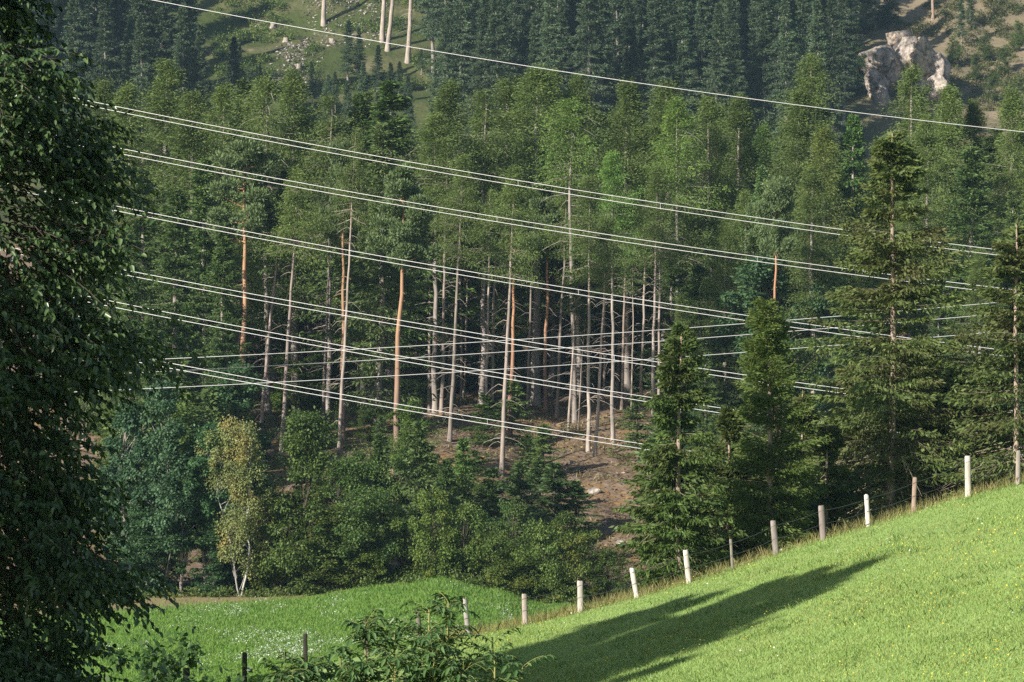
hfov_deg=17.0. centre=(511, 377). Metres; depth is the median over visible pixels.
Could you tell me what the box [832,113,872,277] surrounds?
spruce tree
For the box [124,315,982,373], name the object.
overhead wire
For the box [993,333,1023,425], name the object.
spruce tree
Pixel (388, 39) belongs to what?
bare trunk tree
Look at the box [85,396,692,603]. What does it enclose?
forest undergrowth
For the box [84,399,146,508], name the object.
broadleaf tree
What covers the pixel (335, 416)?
spruce tree
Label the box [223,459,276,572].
alder tree
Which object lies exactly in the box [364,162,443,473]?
pine tree
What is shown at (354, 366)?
spruce tree
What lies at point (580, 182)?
larch tree
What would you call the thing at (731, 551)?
fence post
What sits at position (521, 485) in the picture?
young spruce
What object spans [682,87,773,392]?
larch tree
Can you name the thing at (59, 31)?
spruce tree
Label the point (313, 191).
larch tree
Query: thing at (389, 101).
spruce tree
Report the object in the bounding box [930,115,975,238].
larch tree
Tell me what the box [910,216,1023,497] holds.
spruce tree
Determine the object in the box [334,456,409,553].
leafy shrub
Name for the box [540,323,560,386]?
spruce tree
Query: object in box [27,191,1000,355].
power line
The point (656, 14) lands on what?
spruce tree
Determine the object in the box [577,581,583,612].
fence post
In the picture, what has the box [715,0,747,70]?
spruce tree
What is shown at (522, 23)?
spruce tree
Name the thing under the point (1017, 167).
larch tree
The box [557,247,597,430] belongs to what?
spruce tree
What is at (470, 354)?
broadleaf tree
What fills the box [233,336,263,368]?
spruce tree
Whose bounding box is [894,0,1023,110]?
dry slope scrub
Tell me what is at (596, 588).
leafy shrub
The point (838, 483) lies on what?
spruce tree
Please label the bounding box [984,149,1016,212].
larch tree
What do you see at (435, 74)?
spruce tree
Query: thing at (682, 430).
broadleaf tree
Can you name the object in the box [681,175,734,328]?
spruce tree
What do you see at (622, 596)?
dry grass
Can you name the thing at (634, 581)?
fence post
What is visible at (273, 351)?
spruce tree
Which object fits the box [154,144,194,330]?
spruce tree
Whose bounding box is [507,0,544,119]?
spruce tree
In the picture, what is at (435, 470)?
leafy shrub
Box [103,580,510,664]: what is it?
white flowers
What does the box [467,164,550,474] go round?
larch tree
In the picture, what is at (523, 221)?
power line
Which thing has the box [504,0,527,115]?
spruce tree
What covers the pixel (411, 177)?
larch tree
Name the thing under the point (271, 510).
broadleaf tree
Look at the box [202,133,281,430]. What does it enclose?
pine tree
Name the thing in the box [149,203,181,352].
spruce tree
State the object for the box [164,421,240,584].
alder tree
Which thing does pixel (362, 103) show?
spruce tree
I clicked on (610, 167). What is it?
larch tree
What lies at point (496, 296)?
spruce tree
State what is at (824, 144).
larch tree
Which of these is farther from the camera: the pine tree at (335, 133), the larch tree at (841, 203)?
the pine tree at (335, 133)
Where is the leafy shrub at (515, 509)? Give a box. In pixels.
[482,496,535,563]
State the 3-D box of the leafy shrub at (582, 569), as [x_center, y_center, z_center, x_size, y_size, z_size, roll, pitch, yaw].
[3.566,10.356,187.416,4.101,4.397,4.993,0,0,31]
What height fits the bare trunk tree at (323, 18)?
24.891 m
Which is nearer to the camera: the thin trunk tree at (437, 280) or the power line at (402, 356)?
the power line at (402, 356)
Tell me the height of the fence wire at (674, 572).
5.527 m
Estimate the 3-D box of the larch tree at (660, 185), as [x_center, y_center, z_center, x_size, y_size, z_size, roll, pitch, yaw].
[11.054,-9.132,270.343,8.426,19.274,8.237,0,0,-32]
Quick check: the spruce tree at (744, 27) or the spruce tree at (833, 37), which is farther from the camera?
the spruce tree at (744, 27)
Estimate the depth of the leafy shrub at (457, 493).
196.58 m
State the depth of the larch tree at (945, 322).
238.10 m
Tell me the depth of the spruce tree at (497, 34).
444.61 m
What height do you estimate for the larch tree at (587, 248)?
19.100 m
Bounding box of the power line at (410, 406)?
[139,362,652,450]
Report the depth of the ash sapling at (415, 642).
21.88 m
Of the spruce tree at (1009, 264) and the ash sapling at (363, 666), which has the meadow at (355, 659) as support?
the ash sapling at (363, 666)
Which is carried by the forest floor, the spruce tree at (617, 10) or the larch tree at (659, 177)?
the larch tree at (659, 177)
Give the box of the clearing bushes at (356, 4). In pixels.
[211,0,438,90]
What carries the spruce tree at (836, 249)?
on the forest floor
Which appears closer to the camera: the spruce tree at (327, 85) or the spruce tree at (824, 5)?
the spruce tree at (327, 85)
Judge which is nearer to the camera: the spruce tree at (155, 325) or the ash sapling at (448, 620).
the ash sapling at (448, 620)
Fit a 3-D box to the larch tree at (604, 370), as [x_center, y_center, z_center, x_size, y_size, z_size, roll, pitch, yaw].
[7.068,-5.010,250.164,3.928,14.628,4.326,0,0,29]
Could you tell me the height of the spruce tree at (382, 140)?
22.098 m
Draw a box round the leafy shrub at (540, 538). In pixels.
[508,517,573,602]
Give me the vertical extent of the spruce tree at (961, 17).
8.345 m
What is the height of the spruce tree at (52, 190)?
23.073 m
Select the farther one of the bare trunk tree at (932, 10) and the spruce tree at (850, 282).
the bare trunk tree at (932, 10)
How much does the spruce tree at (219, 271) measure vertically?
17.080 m
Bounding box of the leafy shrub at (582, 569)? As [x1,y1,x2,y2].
[541,529,618,603]
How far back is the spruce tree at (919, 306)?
243.73 m
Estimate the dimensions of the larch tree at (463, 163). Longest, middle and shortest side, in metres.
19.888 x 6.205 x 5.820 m
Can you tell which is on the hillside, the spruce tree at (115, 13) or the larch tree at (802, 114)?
the spruce tree at (115, 13)
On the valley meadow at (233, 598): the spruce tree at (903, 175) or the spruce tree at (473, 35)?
the spruce tree at (903, 175)
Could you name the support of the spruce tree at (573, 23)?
on the hillside
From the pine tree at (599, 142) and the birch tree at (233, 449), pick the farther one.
the pine tree at (599, 142)
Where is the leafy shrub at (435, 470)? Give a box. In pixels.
[407,460,455,528]
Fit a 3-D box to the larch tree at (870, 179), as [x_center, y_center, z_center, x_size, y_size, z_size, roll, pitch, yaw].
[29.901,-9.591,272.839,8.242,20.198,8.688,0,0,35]
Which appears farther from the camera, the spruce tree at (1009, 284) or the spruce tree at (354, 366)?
the spruce tree at (354, 366)
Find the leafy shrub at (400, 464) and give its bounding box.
[366,452,433,535]
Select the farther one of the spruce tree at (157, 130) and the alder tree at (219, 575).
the spruce tree at (157, 130)
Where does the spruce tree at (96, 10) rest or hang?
on the hillside
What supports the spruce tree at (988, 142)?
on the forest floor
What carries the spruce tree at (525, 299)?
on the forest floor
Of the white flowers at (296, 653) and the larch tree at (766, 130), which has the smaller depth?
the white flowers at (296, 653)
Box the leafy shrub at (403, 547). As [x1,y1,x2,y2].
[377,501,438,579]
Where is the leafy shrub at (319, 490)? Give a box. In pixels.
[299,454,378,535]
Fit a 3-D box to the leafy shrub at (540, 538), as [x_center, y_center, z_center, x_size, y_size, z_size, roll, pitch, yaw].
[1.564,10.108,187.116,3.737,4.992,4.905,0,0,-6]
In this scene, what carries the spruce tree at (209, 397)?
on the forest floor
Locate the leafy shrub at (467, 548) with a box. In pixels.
[432,499,499,578]
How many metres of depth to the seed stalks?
75.58 m
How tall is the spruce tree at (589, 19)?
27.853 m
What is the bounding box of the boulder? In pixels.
[587,487,601,493]
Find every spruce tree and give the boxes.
[26,112,76,378]
[32,1,39,37]
[34,0,65,161]
[36,0,64,82]
[37,0,84,115]
[37,217,80,426]
[46,147,99,324]
[47,350,93,439]
[52,2,61,57]
[58,0,101,124]
[59,0,93,124]
[65,306,101,448]
[79,0,113,110]
[82,206,121,451]
[83,0,123,125]
[86,266,155,456]
[87,238,117,396]
[89,184,178,415]
[98,168,181,399]
[99,0,129,117]
[109,0,128,112]
[117,0,153,106]
[118,18,143,136]
[123,0,133,44]
[124,0,158,108]
[124,14,155,159]
[125,186,217,400]
[127,306,180,453]
[142,76,185,198]
[143,0,179,152]
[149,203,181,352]
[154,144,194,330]
[161,355,209,498]
[163,302,208,450]
[164,0,206,89]
[170,3,198,109]
[171,157,253,426]
[172,222,254,418]
[177,0,212,137]
[177,282,205,406]
[181,387,253,513]
[186,24,215,167]
[188,113,221,206]
[190,221,270,469]
[196,312,252,444]
[206,80,214,127]
[211,74,295,364]
[215,170,283,344]
[217,65,235,146]
[225,37,244,98]
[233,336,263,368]
[236,45,242,62]
[237,356,264,427]
[246,272,278,391]
[250,169,300,429]
[251,137,317,377]
[254,66,260,108]
[258,63,262,79]
[259,281,300,393]
[260,137,317,380]
[260,314,290,389]
[277,243,405,400]
[290,90,431,404]
[303,61,318,103]
[305,239,353,386]
[307,121,445,433]
[310,79,477,411]
[319,74,336,120]
[330,72,342,110]
[331,410,338,438]
[337,20,361,84]
[340,80,352,128]
[344,91,353,129]
[350,26,367,78]
[357,61,370,126]
[365,415,392,456]
[368,45,386,99]
[372,91,380,164]
[386,62,396,115]
[394,61,406,93]
[401,75,415,141]
[405,87,420,149]
[413,0,443,71]
[417,49,426,74]
[420,0,464,88]
[420,133,476,387]
[427,0,470,149]
[427,0,471,49]
[427,62,442,157]
[438,0,478,115]
[440,143,528,333]
[441,0,480,116]
[445,99,524,318]
[446,304,502,391]
[458,1,478,92]
[460,0,506,131]
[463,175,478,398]
[464,217,498,403]
[465,294,540,391]
[468,0,487,70]
[470,0,481,21]
[475,0,515,164]
[490,0,518,108]
[501,255,620,385]
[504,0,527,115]
[507,0,527,57]
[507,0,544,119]
[511,165,545,370]
[517,14,545,122]
[525,0,557,66]
[530,0,568,150]
[533,254,568,354]
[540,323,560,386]
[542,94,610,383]
[548,0,575,82]
[552,0,576,98]
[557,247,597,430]
[560,309,598,382]
[565,0,586,97]
[567,0,612,111]
[568,0,616,113]
[569,287,598,428]
[581,0,624,115]
[583,299,616,385]
[584,256,662,392]
[597,0,646,103]
[607,0,640,93]
[607,0,647,153]
[609,322,748,596]
[614,225,652,405]
[616,425,684,557]
[630,0,656,123]
[630,157,691,354]
[632,237,703,411]
[633,0,671,122]
[639,295,692,372]
[643,262,738,412]
[644,0,679,106]
[646,0,680,104]
[652,443,706,542]
[666,0,703,156]
[672,0,700,92]
[672,405,782,573]
[680,322,743,429]
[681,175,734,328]
[683,352,727,448]
[683,445,720,570]
[685,220,738,396]
[686,0,716,140]
[687,0,705,97]
[696,2,733,133]
[697,0,724,96]
[706,424,726,464]
[707,296,835,563]
[714,0,743,101]
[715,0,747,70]
[716,0,745,108]
[716,436,774,556]
[717,234,783,424]
[718,23,753,142]
[728,154,761,374]
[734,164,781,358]
[737,0,754,89]
[737,0,771,135]
[740,360,777,474]
[742,0,787,166]
[748,239,805,409]
[750,0,801,137]
[760,390,830,532]
[768,0,800,154]
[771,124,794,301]
[772,0,796,109]
[772,266,851,417]
[773,421,885,543]
[782,176,830,380]
[789,0,813,85]
[789,0,815,111]
[800,0,841,152]
[803,130,1001,526]
[809,0,855,157]
[809,101,849,258]
[811,0,848,115]
[815,244,847,410]
[815,321,884,430]
[820,377,909,520]
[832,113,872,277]
[832,195,851,370]
[835,0,867,125]
[835,1,862,58]
[836,128,868,242]
[840,233,856,285]
[858,308,881,354]
[866,273,890,354]
[882,365,1010,512]
[883,333,945,500]
[896,185,936,372]
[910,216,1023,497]
[916,354,1021,505]
[917,145,1012,376]
[928,302,958,393]
[954,0,968,45]
[954,127,1023,355]
[965,0,977,26]
[965,283,1010,377]
[988,280,1023,376]
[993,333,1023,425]
[997,189,1023,357]
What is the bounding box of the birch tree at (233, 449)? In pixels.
[193,412,277,595]
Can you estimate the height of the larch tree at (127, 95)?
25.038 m
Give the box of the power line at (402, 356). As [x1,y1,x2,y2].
[87,296,1021,447]
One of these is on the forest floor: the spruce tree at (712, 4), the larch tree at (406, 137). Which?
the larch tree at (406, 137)
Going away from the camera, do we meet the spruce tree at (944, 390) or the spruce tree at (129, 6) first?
the spruce tree at (944, 390)
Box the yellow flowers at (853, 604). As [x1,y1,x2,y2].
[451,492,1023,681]
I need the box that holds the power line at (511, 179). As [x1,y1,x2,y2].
[73,97,995,254]
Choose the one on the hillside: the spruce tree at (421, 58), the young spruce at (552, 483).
the spruce tree at (421, 58)
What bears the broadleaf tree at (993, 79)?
on the hillside
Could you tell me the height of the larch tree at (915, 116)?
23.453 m
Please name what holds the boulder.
on the forest floor
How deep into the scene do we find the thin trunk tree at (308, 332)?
257.46 m
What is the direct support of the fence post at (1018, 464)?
on the meadow at (355, 659)
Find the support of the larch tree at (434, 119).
on the forest floor
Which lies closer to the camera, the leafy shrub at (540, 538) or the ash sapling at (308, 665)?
the ash sapling at (308, 665)
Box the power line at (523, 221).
[79,145,1011,289]
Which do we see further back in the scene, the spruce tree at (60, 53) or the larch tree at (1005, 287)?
the spruce tree at (60, 53)
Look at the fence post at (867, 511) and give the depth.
87.96 m
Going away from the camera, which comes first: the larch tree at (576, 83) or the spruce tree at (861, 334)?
the spruce tree at (861, 334)
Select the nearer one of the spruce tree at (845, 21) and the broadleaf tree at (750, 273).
the broadleaf tree at (750, 273)
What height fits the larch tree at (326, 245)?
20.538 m
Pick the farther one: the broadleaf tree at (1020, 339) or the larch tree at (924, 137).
the larch tree at (924, 137)
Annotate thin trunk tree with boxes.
[280,190,338,406]
[299,174,358,416]
[354,184,384,409]
[416,228,475,385]
[417,175,448,411]
[460,186,505,415]
[472,163,519,406]
[514,187,553,407]
[559,196,591,390]
[622,173,665,409]
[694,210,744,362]
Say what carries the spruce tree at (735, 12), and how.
on the hillside
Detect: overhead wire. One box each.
[76,332,984,391]
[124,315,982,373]
[154,0,1022,131]
[156,302,994,359]
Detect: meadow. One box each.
[0,576,604,677]
[258,485,1023,681]
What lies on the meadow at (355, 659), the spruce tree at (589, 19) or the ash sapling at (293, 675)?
the ash sapling at (293, 675)
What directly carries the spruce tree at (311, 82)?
on the hillside
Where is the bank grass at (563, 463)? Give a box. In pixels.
[400,392,724,562]
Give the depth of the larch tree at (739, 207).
241.91 m
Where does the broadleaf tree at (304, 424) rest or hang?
on the forest floor
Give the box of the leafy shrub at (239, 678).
[188,662,262,681]
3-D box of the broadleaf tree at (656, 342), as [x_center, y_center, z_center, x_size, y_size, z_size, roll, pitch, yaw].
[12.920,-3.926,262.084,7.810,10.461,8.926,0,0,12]
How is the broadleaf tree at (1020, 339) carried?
on the forest floor
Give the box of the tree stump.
[269,22,275,27]
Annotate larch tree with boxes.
[12,73,145,299]
[86,79,167,270]
[88,397,114,477]
[114,189,161,301]
[115,53,226,293]
[137,85,274,328]
[196,80,281,274]
[215,170,311,416]
[237,66,352,412]
[240,166,339,457]
[262,125,339,393]
[269,126,324,295]
[284,91,370,412]
[300,139,349,298]
[303,303,341,386]
[319,122,379,449]
[333,111,420,290]
[370,109,486,412]
[395,114,428,232]
[396,77,553,403]
[420,143,476,412]
[428,153,497,441]
[433,62,617,405]
[438,75,585,398]
[438,86,537,403]
[442,206,481,404]
[445,263,501,386]
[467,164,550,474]
[473,64,610,396]
[497,297,531,379]
[501,117,557,383]
[515,287,564,378]
[521,97,626,422]
[523,75,696,397]
[524,71,637,394]
[527,90,563,377]
[539,180,594,417]
[548,106,670,380]
[549,175,641,451]
[555,128,600,360]
[562,147,651,442]
[576,214,642,456]
[582,77,727,394]
[593,214,624,404]
[595,201,652,409]
[610,218,639,393]
[619,164,707,434]
[620,93,737,383]
[624,191,691,411]
[638,144,690,344]
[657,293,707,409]
[663,92,758,343]
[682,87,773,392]
[682,221,745,397]
[683,101,733,255]
[701,188,785,313]
[704,141,748,367]
[730,423,749,453]
[732,84,853,384]
[740,119,781,182]
[743,172,797,300]
[766,49,865,262]
[766,122,874,358]
[766,161,879,397]
[819,375,847,417]
[821,165,859,263]
[825,260,911,372]
[841,167,932,364]
[844,144,905,324]
[855,133,885,229]
[858,62,975,255]
[876,106,987,334]
[878,182,960,358]
[891,95,936,181]
[899,198,968,335]
[903,154,962,307]
[917,81,1006,321]
[929,163,966,297]
[930,94,1009,293]
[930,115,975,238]
[939,302,964,367]
[943,246,1011,363]
[950,221,997,351]
[954,85,1023,314]
[967,117,1023,242]
[983,253,1021,351]
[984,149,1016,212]
[991,122,1023,256]
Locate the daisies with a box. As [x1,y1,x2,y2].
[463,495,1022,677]
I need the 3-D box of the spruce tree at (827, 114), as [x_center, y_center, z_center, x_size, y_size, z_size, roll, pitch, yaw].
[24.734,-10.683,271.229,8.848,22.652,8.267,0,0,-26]
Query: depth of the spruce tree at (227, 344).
219.78 m
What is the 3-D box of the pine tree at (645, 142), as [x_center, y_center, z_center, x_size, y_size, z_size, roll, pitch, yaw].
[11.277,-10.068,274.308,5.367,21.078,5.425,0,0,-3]
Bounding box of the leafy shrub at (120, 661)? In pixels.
[105,638,190,681]
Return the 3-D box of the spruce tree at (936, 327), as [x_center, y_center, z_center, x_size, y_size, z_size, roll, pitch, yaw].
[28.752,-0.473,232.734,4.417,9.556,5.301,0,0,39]
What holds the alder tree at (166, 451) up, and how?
on the forest floor
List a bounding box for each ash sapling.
[257,651,322,681]
[281,656,338,681]
[309,645,367,681]
[323,608,398,680]
[330,653,390,681]
[354,644,430,681]
[362,616,425,681]
[382,619,453,681]
[388,595,472,677]
[406,639,474,681]
[408,592,481,681]
[438,658,495,681]
[459,627,527,681]
[468,641,523,681]
[494,655,557,681]
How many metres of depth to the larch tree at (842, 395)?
215.31 m
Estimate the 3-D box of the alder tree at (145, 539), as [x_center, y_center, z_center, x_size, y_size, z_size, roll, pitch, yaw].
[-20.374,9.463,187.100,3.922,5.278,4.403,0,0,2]
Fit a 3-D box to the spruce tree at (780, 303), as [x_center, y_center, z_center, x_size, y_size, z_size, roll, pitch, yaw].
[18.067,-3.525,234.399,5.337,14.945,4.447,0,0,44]
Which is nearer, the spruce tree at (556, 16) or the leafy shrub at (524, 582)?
the leafy shrub at (524, 582)
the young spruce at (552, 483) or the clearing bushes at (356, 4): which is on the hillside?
the clearing bushes at (356, 4)
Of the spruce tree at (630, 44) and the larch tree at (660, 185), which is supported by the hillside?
the spruce tree at (630, 44)
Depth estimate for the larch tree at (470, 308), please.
268.21 m
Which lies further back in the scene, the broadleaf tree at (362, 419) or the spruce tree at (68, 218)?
the spruce tree at (68, 218)
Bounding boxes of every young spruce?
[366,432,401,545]
[386,421,439,554]
[422,458,474,553]
[439,458,472,506]
[447,437,486,544]
[457,393,512,445]
[465,450,487,488]
[465,467,529,549]
[492,378,534,442]
[495,461,552,549]
[507,460,565,518]
[508,434,545,477]
[520,423,565,480]
[530,462,597,544]
[555,479,606,538]
[608,393,655,465]
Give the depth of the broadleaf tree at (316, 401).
255.61 m
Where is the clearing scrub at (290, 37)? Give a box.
[209,0,432,94]
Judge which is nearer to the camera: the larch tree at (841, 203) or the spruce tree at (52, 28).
the larch tree at (841, 203)
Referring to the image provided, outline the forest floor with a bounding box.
[0,244,1022,599]
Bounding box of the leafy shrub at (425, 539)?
[389,487,464,578]
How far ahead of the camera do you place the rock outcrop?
487.37 m
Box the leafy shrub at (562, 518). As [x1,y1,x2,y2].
[528,509,599,572]
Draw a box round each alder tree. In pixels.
[92,402,163,584]
[105,438,189,583]
[106,503,176,593]
[112,379,198,595]
[147,490,212,593]
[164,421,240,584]
[186,514,238,592]
[199,505,255,586]
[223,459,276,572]
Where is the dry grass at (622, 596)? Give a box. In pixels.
[441,469,1023,639]
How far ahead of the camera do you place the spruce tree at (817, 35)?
449.22 m
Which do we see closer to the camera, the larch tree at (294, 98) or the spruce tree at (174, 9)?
the larch tree at (294, 98)
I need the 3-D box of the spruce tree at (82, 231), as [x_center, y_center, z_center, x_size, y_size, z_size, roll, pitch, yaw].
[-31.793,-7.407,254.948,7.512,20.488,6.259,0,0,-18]
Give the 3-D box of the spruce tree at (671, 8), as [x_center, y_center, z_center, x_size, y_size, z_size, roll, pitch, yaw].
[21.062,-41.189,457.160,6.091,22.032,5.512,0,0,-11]
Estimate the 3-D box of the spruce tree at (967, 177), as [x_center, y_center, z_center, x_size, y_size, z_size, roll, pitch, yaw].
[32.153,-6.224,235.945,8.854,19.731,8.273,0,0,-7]
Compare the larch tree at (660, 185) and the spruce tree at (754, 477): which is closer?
the spruce tree at (754, 477)
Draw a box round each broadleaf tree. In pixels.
[0,0,211,681]
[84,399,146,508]
[88,400,225,536]
[205,359,276,505]
[247,253,339,387]
[247,429,268,451]
[250,491,311,588]
[252,406,347,593]
[257,351,319,412]
[283,503,373,590]
[286,460,346,506]
[287,353,357,410]
[297,413,335,451]
[312,450,406,581]
[332,457,370,497]
[339,511,386,583]
[350,409,378,442]
[382,399,443,470]
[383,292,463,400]
[437,299,500,387]
[472,308,527,384]
[540,305,599,393]
[582,256,652,390]
[597,281,651,370]
[633,263,697,387]
[680,410,702,491]
[689,297,773,417]
[703,254,816,435]
[737,335,850,469]
[797,274,852,420]
[837,45,867,96]
[852,363,902,489]
[855,0,881,34]
[872,0,904,30]
[945,34,963,65]
[965,54,984,79]
[975,30,995,60]
[981,72,1002,101]
[993,47,1014,75]
[993,397,1023,486]
[999,318,1023,423]
[1005,75,1023,109]
[1008,20,1023,50]
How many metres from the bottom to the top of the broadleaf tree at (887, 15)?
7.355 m
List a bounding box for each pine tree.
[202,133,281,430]
[203,72,321,411]
[308,119,367,187]
[312,138,368,445]
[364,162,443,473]
[482,212,541,439]
[508,115,559,348]
[527,196,568,411]
[581,112,621,379]
[631,122,682,207]
[744,175,800,432]
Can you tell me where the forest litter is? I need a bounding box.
[383,378,720,573]
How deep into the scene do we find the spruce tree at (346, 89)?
459.31 m
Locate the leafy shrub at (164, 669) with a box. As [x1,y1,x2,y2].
[105,626,214,681]
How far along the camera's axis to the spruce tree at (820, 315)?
236.70 m
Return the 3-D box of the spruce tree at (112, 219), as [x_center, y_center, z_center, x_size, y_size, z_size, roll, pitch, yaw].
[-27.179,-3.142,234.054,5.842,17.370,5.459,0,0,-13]
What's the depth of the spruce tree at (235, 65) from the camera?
484.60 m
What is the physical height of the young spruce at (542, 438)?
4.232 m
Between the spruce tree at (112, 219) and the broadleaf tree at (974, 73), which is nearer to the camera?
the spruce tree at (112, 219)
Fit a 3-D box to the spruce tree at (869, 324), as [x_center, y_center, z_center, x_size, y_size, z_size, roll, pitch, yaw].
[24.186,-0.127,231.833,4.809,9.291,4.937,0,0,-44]
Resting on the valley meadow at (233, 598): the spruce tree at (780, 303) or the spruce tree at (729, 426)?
the spruce tree at (729, 426)
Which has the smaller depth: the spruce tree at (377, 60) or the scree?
the spruce tree at (377, 60)
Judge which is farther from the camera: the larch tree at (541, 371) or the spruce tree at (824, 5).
the spruce tree at (824, 5)
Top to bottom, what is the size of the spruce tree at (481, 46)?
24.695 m
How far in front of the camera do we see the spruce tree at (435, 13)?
485.59 m
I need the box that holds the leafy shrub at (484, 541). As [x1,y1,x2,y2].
[461,529,525,588]
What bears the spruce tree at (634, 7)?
on the hillside
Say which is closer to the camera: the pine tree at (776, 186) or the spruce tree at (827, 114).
the pine tree at (776, 186)
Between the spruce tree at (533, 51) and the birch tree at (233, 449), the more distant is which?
the spruce tree at (533, 51)
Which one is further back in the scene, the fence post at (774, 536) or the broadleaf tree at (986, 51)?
the broadleaf tree at (986, 51)
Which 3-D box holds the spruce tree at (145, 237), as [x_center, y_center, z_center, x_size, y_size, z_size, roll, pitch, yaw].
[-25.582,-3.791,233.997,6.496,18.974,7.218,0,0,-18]
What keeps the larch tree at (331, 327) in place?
on the forest floor
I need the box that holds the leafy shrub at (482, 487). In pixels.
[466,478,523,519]
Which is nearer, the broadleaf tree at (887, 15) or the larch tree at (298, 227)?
the larch tree at (298, 227)
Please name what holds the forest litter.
on the forest floor
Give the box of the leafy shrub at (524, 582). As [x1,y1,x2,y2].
[484,543,548,595]
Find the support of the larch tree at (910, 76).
on the forest floor
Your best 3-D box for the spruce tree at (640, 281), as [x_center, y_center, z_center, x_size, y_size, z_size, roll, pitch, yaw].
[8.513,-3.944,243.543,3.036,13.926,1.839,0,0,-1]
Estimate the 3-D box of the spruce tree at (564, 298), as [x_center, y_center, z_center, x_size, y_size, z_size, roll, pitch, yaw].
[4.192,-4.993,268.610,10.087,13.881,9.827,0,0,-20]
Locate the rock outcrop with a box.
[852,29,950,105]
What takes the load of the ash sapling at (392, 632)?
on the meadow at (355, 659)
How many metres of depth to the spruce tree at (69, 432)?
239.78 m
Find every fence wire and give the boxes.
[193,457,1009,671]
[207,471,1007,681]
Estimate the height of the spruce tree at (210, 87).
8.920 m
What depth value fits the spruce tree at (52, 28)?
451.71 m
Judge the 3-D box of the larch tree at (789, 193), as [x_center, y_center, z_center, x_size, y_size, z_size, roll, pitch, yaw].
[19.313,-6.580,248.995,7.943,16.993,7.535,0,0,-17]
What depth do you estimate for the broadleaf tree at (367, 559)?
186.82 m
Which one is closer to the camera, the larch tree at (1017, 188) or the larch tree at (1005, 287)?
the larch tree at (1005, 287)
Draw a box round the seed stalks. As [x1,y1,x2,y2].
[452,489,1021,681]
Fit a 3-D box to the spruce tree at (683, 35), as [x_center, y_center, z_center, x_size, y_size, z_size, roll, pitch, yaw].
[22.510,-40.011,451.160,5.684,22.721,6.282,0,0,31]
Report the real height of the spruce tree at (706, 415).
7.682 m
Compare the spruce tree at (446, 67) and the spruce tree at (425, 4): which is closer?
the spruce tree at (446, 67)
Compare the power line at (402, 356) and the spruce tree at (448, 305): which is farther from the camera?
the spruce tree at (448, 305)
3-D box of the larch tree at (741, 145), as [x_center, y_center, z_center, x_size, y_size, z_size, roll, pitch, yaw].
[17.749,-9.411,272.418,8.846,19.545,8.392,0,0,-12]
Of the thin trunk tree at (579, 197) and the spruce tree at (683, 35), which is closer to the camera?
the thin trunk tree at (579, 197)
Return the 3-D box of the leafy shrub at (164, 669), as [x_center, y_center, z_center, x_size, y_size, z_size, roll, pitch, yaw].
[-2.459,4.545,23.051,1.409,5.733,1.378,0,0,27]
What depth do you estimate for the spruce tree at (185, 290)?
232.03 m
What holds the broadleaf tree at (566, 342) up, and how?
on the forest floor
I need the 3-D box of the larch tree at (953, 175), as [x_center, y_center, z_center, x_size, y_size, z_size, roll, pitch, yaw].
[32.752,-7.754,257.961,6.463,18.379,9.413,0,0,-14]
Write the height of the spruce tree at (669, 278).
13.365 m
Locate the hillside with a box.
[0,0,1023,244]
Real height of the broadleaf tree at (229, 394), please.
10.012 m
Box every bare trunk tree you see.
[321,0,326,26]
[379,0,385,42]
[384,0,393,51]
[398,0,421,63]
[931,0,934,19]
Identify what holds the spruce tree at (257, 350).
on the forest floor
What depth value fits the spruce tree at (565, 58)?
463.38 m
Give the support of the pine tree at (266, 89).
on the forest floor
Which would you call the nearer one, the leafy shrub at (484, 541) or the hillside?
the leafy shrub at (484, 541)
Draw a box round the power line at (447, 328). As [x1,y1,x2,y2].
[15,248,845,393]
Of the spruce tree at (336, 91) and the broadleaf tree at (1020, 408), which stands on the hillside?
the spruce tree at (336, 91)
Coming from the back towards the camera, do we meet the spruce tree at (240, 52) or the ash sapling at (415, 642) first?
the spruce tree at (240, 52)
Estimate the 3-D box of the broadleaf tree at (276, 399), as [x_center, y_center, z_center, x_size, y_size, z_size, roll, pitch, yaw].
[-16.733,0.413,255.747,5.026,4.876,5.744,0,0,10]
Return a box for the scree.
[266,0,389,87]
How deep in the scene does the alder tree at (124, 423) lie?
187.78 m
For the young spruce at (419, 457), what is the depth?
197.60 m
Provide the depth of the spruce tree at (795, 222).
246.35 m
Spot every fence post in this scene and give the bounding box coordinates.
[183,668,189,679]
[242,652,246,681]
[303,633,307,662]
[415,612,420,636]
[463,598,470,634]
[522,594,527,624]
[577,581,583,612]
[630,568,638,597]
[683,550,691,582]
[729,538,733,568]
[770,520,778,555]
[818,505,825,540]
[864,494,870,526]
[911,477,916,512]
[965,456,970,496]
[1016,450,1020,484]
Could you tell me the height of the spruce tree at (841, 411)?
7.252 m
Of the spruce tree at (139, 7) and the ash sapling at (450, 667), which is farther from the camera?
the spruce tree at (139, 7)
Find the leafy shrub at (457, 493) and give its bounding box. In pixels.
[422,471,476,552]
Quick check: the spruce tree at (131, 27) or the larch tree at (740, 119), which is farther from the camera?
the spruce tree at (131, 27)
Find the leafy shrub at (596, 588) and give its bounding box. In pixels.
[575,547,630,599]

